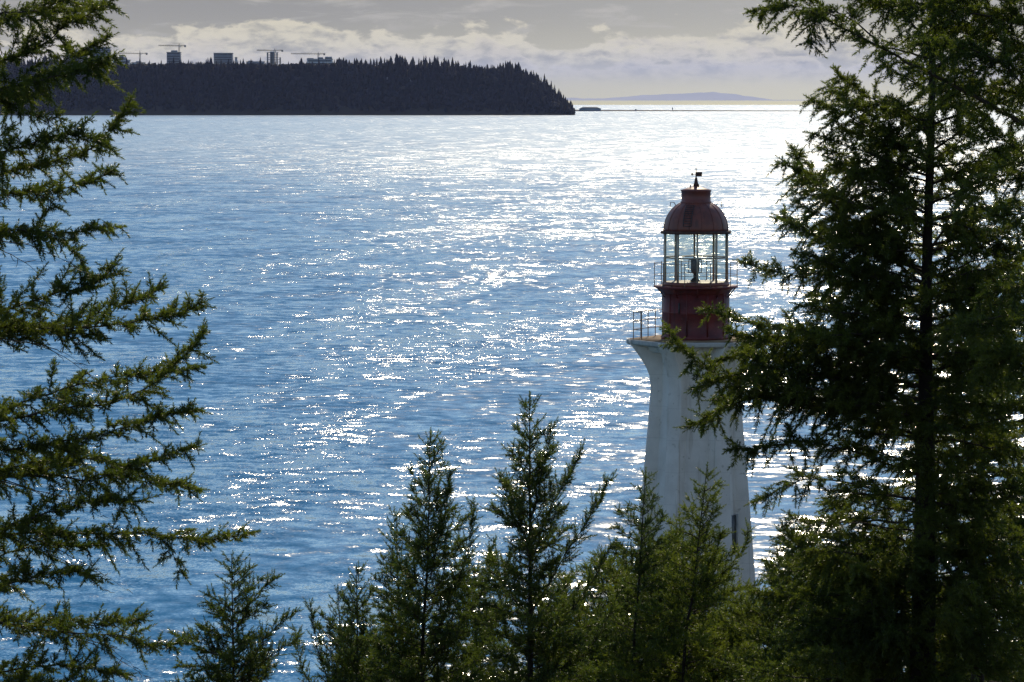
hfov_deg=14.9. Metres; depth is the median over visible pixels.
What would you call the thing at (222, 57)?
campus building
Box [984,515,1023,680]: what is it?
fir tree
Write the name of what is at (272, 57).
unfinished tower
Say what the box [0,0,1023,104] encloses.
sky
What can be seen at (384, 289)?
sea
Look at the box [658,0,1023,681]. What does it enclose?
fir tree
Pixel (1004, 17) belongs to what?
fir tree
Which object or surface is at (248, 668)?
fir tree
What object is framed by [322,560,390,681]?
spruce tree
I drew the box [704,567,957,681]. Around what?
fir tree
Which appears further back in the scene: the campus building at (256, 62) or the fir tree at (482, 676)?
the campus building at (256, 62)
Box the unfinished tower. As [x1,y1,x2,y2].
[267,51,280,64]
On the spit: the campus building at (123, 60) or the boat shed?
the boat shed
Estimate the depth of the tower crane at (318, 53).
7339.84 m
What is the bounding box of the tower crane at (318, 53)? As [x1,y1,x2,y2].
[291,52,324,56]
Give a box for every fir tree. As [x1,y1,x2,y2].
[0,0,261,681]
[165,550,304,681]
[354,634,397,681]
[431,558,521,681]
[517,562,592,681]
[524,546,645,681]
[552,527,766,681]
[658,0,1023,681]
[667,582,780,681]
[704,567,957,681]
[712,516,833,681]
[742,0,1023,404]
[860,258,1023,681]
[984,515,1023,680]
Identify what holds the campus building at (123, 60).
on the headland
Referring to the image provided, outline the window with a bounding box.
[731,514,739,551]
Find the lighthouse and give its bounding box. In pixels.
[626,169,755,670]
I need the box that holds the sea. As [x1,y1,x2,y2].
[0,105,1023,681]
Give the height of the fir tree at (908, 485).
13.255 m
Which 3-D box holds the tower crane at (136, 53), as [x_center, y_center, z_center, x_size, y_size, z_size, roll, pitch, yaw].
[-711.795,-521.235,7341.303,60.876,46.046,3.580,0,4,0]
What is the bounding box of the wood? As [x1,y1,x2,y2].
[0,53,575,114]
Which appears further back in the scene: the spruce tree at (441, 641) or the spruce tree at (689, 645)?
the spruce tree at (689, 645)
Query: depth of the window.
151.08 m
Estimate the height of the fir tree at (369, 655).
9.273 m
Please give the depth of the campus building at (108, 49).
7319.49 m
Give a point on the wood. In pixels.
(276, 79)
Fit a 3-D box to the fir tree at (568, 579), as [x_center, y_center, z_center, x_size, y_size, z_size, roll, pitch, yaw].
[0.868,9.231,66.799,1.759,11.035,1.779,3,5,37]
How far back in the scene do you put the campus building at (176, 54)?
7320.12 m
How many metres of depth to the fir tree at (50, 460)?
36.04 m
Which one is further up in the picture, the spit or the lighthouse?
the spit
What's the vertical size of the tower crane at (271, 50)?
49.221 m
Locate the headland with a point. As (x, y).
(279, 110)
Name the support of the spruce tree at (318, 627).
on the ground
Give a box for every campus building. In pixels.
[92,46,111,59]
[113,55,130,64]
[166,50,181,63]
[214,53,232,64]
[246,61,264,64]
[307,57,332,64]
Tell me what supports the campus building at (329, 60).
on the headland
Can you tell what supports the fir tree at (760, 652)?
on the ground
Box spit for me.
[575,110,796,110]
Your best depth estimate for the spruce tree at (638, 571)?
58.23 m
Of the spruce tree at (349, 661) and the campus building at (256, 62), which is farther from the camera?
the campus building at (256, 62)
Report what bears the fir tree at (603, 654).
on the ground
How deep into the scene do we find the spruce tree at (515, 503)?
50.17 m
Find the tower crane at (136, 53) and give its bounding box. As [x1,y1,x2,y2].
[118,50,147,60]
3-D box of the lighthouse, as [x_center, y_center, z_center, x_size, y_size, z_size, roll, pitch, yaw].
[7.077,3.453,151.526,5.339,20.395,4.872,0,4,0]
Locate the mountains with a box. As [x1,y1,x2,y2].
[564,92,770,99]
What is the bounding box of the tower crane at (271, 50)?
[257,48,282,60]
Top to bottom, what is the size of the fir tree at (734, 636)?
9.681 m
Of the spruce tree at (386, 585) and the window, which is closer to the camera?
the spruce tree at (386, 585)
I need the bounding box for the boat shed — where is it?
[579,107,600,110]
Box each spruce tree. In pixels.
[285,584,375,681]
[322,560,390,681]
[357,427,512,681]
[363,505,447,681]
[440,390,635,681]
[547,467,730,681]
[588,461,770,681]
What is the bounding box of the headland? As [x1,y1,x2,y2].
[0,69,565,114]
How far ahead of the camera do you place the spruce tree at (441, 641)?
52.19 m
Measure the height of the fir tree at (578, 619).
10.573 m

